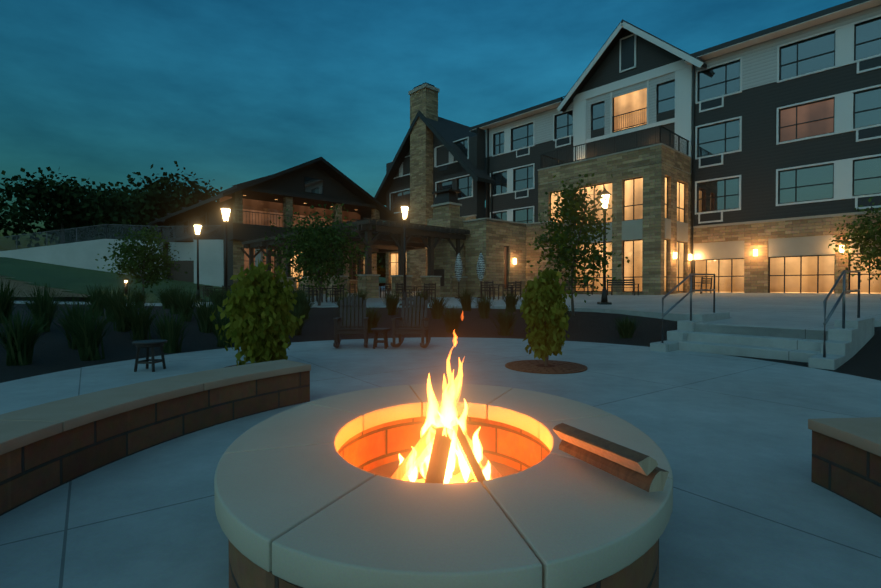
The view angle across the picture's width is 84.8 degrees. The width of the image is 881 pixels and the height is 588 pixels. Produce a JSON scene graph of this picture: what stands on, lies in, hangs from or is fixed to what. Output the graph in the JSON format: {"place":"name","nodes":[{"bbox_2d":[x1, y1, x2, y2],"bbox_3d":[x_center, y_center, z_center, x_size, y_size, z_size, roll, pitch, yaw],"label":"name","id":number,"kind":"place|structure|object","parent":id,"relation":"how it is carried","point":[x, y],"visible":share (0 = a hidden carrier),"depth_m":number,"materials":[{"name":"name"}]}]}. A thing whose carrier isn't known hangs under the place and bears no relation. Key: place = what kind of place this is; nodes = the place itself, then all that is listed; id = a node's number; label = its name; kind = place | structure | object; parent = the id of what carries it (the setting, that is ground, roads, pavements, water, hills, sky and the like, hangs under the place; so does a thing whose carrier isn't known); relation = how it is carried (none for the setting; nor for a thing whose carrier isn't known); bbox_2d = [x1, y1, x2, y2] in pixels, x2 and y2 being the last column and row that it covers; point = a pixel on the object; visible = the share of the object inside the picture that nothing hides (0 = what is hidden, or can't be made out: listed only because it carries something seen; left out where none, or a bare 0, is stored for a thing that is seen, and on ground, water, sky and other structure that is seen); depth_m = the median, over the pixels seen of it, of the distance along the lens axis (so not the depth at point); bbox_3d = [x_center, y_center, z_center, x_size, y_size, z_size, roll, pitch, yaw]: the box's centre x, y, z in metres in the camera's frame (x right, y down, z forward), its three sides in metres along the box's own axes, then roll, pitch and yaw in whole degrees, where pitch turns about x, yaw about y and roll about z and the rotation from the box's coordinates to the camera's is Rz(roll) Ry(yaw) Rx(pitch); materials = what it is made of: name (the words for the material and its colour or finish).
{"place":"outdoors","nodes":[
{"label":"outdoors","id":0,"kind":"place"},
{"bbox_2d":[0,371,309,515],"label":"bench wall","id":1,"kind":"structure","parent":0,"point":[29,472],"depth_m":3.75,"materials":[{"name":"brown brick"}]},
{"bbox_2d":[0,359,310,454],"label":"wall cap","id":2,"kind":"object","parent":1,"relation":"on","point":[20,428],"visible":0.98,"depth_m":3.79,"materials":[{"name":"beige concrete"}]},
{"bbox_2d":[0,257,385,302],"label":"lawn hill","id":3,"kind":"structure","parent":0,"point":[74,279],"depth_m":34.06,"materials":[{"name":"green plant"}]},
{"bbox_2d":[0,166,113,247],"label":"woodland tree","id":4,"kind":"object","parent":3,"relation":"on","point":[64,195],"visible":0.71,"depth_m":60.93,"materials":[{"name":"green plant"}]},
{"bbox_2d":[45,200,83,244],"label":"woodland tree","id":5,"kind":"object","parent":3,"relation":"on","point":[55,224],"depth_m":88.87,"materials":[{"name":"green plant"}]},
{"bbox_2d":[50,179,132,239],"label":"woodland tree","id":6,"kind":"object","parent":3,"relation":"on","point":[111,191],"visible":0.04,"depth_m":76.77,"materials":[{"name":"green plant"}]},
{"bbox_2d":[124,280,127,294],"bbox_3d":[-18.592,-0.403,28.534,0.200,0.900,0.200,0,1,2],"label":"bollard light","id":7,"kind":"object","parent":3,"relation":"on","point":[125,285],"visible":0.56,"depth_m":28.47,"materials":[{"name":"grey metal"}]},
{"bbox_2d":[0,224,262,296],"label":"concrete retaining wall","id":8,"kind":"structure","parent":3,"relation":"on","point":[84,252],"depth_m":40.81,"materials":[{"name":"white concrete"}]},
{"bbox_2d":[81,182,188,239],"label":"woodland tree","id":9,"kind":"object","parent":3,"relation":"on","point":[149,206],"visible":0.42,"depth_m":56.34,"materials":[{"name":"green plant"}]},
{"bbox_2d":[95,161,222,214],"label":"woodland tree","id":10,"kind":"object","parent":3,"relation":"on","point":[193,197],"visible":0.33,"depth_m":68.25,"materials":[{"name":"green plant"}]},
{"bbox_2d":[193,219,202,300],"bbox_3d":[-13.448,-1.898,26.739,0.500,4.530,0.500,0,1,2],"label":"lamp post","id":11,"kind":"object","parent":3,"relation":"on","point":[197,226],"visible":0.88,"depth_m":26.69,"materials":[{"name":"grey metal"}]},
{"bbox_2d":[146,157,393,290],"bbox_3d":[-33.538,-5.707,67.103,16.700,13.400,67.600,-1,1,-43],"label":"lodge building","id":12,"kind":"structure","parent":3,"relation":"on","point":[256,206],"depth_m":43.02,"materials":[{"name":"wood"}]},
{"bbox_2d":[377,254,385,274],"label":"woodland tree","id":13,"kind":"object","parent":3,"relation":"on","point":[384,261],"visible":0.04,"depth_m":110.84,"materials":[{"name":"green plant"}]},
{"bbox_2d":[377,253,385,264],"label":"woodland tree","id":14,"kind":"object","parent":3,"relation":"on","point":[380,258],"depth_m":105.60,"materials":[{"name":"green plant"}]},
{"bbox_2d":[0,0,850,285],"label":"sky","id":15,"kind":"structure","parent":0,"point":[232,92],"materials":[{"name":"blue"}]},
{"bbox_2d":[0,337,880,587],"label":"plaza pavement","id":16,"kind":"structure","parent":0,"point":[754,506],"depth_m":3.47,"materials":[{"name":"concrete"}]},
{"bbox_2d":[132,340,166,371],"bbox_3d":[-4.586,0.976,7.619,0.480,0.462,0.480,0,1,2],"label":"side table","id":17,"kind":"object","parent":16,"relation":"on","point":[148,344],"visible":1,"depth_m":7.50,"materials":[{"name":"black"}]},
{"bbox_2d":[333,296,368,347],"bbox_3d":[-1.940,0.600,10.552,0.710,1.117,1.167,0,1,-6],"label":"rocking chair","id":18,"kind":"object","parent":16,"relation":"on","point":[339,330],"visible":1,"depth_m":10.78,"materials":[{"name":"black wood"}]},
{"bbox_2d":[371,328,389,348],"bbox_3d":[-1.291,0.957,10.410,0.420,0.422,0.420,0,1,2],"label":"side table","id":19,"kind":"object","parent":16,"relation":"on","point":[376,331],"visible":1,"depth_m":10.29,"materials":[{"name":"black wood"}]},
{"bbox_2d":[390,296,430,347],"bbox_3d":[-0.633,0.600,10.558,0.710,1.117,1.167,0,1,8],"label":"rocking chair","id":20,"kind":"object","parent":16,"relation":"on","point":[423,326],"visible":1,"depth_m":10.79,"materials":[{"name":"black wood"}]},
{"bbox_2d":[505,360,587,373],"bbox_3d":[1.728,1.187,7.931,1.320,0.018,1.320,0,1,2],"label":"mulch ring","id":21,"kind":"object","parent":16,"relation":"on","point":[552,367],"visible":0.92,"depth_m":7.76,"materials":[{"name":"black"}]},
{"bbox_2d":[811,430,880,517],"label":"wall","id":22,"kind":"structure","parent":16,"relation":"on","point":[851,473],"depth_m":2.97,"materials":[{"name":"brown brick"}]},
{"bbox_2d":[808,417,880,456],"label":"wall cap","id":23,"kind":"object","parent":22,"relation":"on","point":[863,433],"visible":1,"depth_m":3.02,"materials":[{"name":"beige concrete"}]},
{"bbox_3d":[-2.832,1.190,7.714,1.320,0.018,1.320,0,1,2],"label":"tree grate","id":24,"kind":"object","parent":16,"relation":"on","visible":0},
{"bbox_2d":[210,259,304,365],"bbox_3d":[-2.892,0.389,7.741,1.363,1.909,1.479,0,1,2],"label":"gold shrub","id":25,"kind":"object","parent":24,"relation":"on","point":[263,324],"visible":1,"depth_m":7.42,"materials":[{"name":"green plant"}]},
{"bbox_2d":[0,297,880,382],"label":"mulch bed","id":26,"kind":"object","parent":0,"point":[53,352],"depth_m":12.07,"materials":[{"name":"brown soil"}]},
{"bbox_2d":[95,220,191,303],"bbox_3d":[-14.491,-1.522,23.953,4.033,4.084,4.127,0,1,2],"label":"young tree","id":27,"kind":"object","parent":26,"relation":"on","point":[143,264],"visible":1,"depth_m":23.31,"materials":[{"name":"green plant"}]},
{"bbox_2d":[0,278,639,365],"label":"ornamental grasses","id":28,"kind":"object","parent":26,"relation":"on","point":[19,342],"visible":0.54,"depth_m":11.05,"materials":[{"name":"green plant"}]},
{"bbox_2d":[520,262,571,365],"bbox_3d":[1.736,0.349,7.917,0.830,1.812,0.902,0,1,20],"label":"gold shrub","id":29,"kind":"object","parent":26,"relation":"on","point":[543,306],"visible":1,"depth_m":7.75,"materials":[{"name":"green plant"}]},
{"bbox_2d":[526,173,629,315],"bbox_3d":[4.178,-1.560,15.441,3.176,4.627,2.855,1,1,38],"label":"young tree","id":30,"kind":"object","parent":26,"relation":"on","point":[571,214],"visible":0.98,"depth_m":15.06,"materials":[{"name":"green plant"}]},
{"bbox_2d":[650,312,874,369],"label":"concrete stairs","id":31,"kind":"structure","parent":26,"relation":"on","point":[851,339],"depth_m":9.27,"materials":[{"name":"grey concrete"}]},
{"bbox_2d":[661,270,860,356],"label":"stair handrails","id":32,"kind":"object","parent":31,"relation":"on","point":[844,290],"visible":0.98,"depth_m":9.55,"materials":[{"name":"black metal"}]},
{"bbox_2d":[228,414,658,587],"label":"fire pit base","id":33,"kind":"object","parent":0,"point":[506,449],"depth_m":3.10,"materials":[{"name":"brown brick"}]},
{"bbox_2d":[214,384,672,587],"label":"fire pit cap","id":34,"kind":"object","parent":33,"relation":"on","point":[300,500],"visible":0.96,"depth_m":1.75,"materials":[{"name":"beige concrete"}]},
{"bbox_2d":[553,423,668,491],"bbox_3d":[0.672,0.655,1.994,0.153,0.135,0.514,0,1,-25],"label":"firewood","id":35,"kind":"object","parent":34,"relation":"on","point":[638,469],"visible":1,"depth_m":1.89,"materials":[{"name":"brown wood"}]},
{"bbox_2d":[390,420,502,484],"bbox_3d":[0.011,0.929,2.652,0.702,0.440,0.848,0,1,2],"label":"firewood","id":36,"kind":"object","parent":33,"relation":"in","point":[436,445],"visible":0.27,"depth_m":2.59,"materials":[{"name":"brown wood"}]},
{"bbox_2d":[399,312,490,482],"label":"fire flames","id":37,"kind":"object","parent":36,"relation":"on","point":[448,417],"visible":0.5,"depth_m":2.67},
{"bbox_2d":[14,286,880,339],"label":"terrace pavement","id":38,"kind":"structure","parent":0,"point":[800,309],"depth_m":16.73,"materials":[{"name":"concrete"}]},
{"bbox_2d":[199,285,231,297],"bbox_3d":[-14.275,-0.090,30.837,1.867,0.922,1.867,0,1,-10],"label":"patio table set","id":39,"kind":"object","parent":38,"relation":"on","point":[204,288],"visible":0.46,"depth_m":30.35,"materials":[{"name":"black"}]},
{"bbox_2d":[220,201,230,297],"bbox_3d":[-9.245,-1.755,20.796,0.500,4.530,0.500,0,1,2],"label":"lamp post","id":40,"kind":"object","parent":38,"relation":"on","point":[225,208],"visible":0.65,"depth_m":20.75,"materials":[{"name":"grey metal"}]},
{"bbox_2d":[256,194,382,305],"bbox_3d":[-5.123,-1.738,20.727,5.370,4.680,4.995,0,1,2],"label":"tree","id":41,"kind":"object","parent":38,"relation":"on","point":[322,254],"visible":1,"depth_m":20.23,"materials":[{"name":"green plant"}]},
{"bbox_2d":[303,285,343,302],"bbox_3d":[-5.862,-0.011,24.329,1.867,0.922,1.867,0,1,-4],"label":"patio table set","id":42,"kind":"object","parent":38,"relation":"on","point":[335,291],"visible":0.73,"depth_m":23.81,"materials":[{"name":"black"}]},
{"bbox_2d":[240,218,469,297],"bbox_3d":[-5.300,-1.869,32.566,10.693,3.890,16.100,-1,1,-43],"label":"pergola","id":43,"kind":"object","parent":38,"relation":"on","point":[388,236],"visible":0.48,"depth_m":26.84,"materials":[{"name":"brown wood"}]},
{"bbox_2d":[380,283,390,297],"bbox_3d":[-3.722,-0.206,29.067,1.867,0.922,1.867,0,1,2],"label":"dining set","id":44,"kind":"object","parent":38,"relation":"on","point":[388,290],"visible":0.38,"depth_m":28.80,"materials":[{"name":"black"}]},
{"bbox_2d":[399,199,410,305],"bbox_3d":[-1.513,-1.776,20.436,0.500,4.530,0.500,0,1,2],"label":"lamp post","id":45,"kind":"object","parent":38,"relation":"on","point":[404,206],"visible":0.9,"depth_m":20.39,"materials":[{"name":"grey metal"}]},
{"bbox_2d":[395,283,435,301],"bbox_3d":[-1.222,-0.074,23.465,1.867,0.922,1.867,0,1,-10],"label":"patio table set","id":46,"kind":"object","parent":38,"relation":"on","point":[424,289],"visible":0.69,"depth_m":23.03,"materials":[{"name":"black metal"}]},
{"bbox_2d":[454,252,462,297],"bbox_3d":[0.994,-1.032,26.491,0.458,2.550,0.463,0,1,2],"label":"closed umbrella","id":47,"kind":"object","parent":38,"relation":"on","point":[458,270],"visible":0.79,"depth_m":26.36,"materials":[{"name":"fabric"}]},
{"bbox_2d":[477,251,484,297],"bbox_3d":[2.188,-1.047,26.238,0.458,2.550,0.463,0,1,2],"label":"closed umbrella","id":48,"kind":"object","parent":38,"relation":"on","point":[480,267],"visible":0.85,"depth_m":26.11,"materials":[{"name":"fabric"}]},
{"bbox_2d":[481,281,521,299],"bbox_3d":[3.057,-0.191,24.452,1.867,0.922,1.867,0,1,-4],"label":"dining set","id":49,"kind":"object","parent":38,"relation":"on","point":[486,285],"visible":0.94,"depth_m":23.88,"materials":[{"name":"black"}]},
{"bbox_2d":[564,280,592,294],"bbox_3d":[8.039,-0.400,28.150,0.592,0.904,1.570,-1,1,-43],"label":"garden bench","id":50,"kind":"object","parent":38,"relation":"on","point":[569,284],"visible":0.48,"depth_m":27.89,"materials":[{"name":"black metal"}]},
{"bbox_2d":[597,188,611,304],"bbox_3d":[6.285,-1.866,18.472,0.500,4.530,0.500,0,1,2],"label":"lamp post","id":51,"kind":"object","parent":38,"relation":"on","point":[604,299],"visible":0.83,"depth_m":18.41,"materials":[{"name":"grey metal"}]},
{"bbox_2d":[607,279,638,295],"bbox_3d":[9.883,-0.372,26.178,0.592,0.904,1.570,-1,1,-43],"label":"garden bench","id":52,"kind":"object","parent":38,"relation":"on","point":[633,284],"visible":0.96,"depth_m":25.91,"materials":[{"name":"black metal"}]},
{"bbox_2d":[374,0,880,296],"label":"hotel building","id":53,"kind":"structure","parent":38,"relation":"on","point":[722,161],"depth_m":27.42,"materials":[{"name":"stone"}]},
{"bbox_2d":[692,277,712,293],"bbox_3d":[14.326,-0.468,26.452,1.570,0.904,0.592,-1,1,-43],"label":"chair","id":54,"kind":"object","parent":38,"relation":"on","point":[706,281],"visible":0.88,"depth_m":26.11,"materials":[{"name":"black"}]},
{"bbox_2d":[828,197,880,281],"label":"young tree","id":55,"kind":"object","parent":38,"relation":"on","point":[873,254],"visible":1,"depth_m":21.96,"materials":[{"name":"green plant"}]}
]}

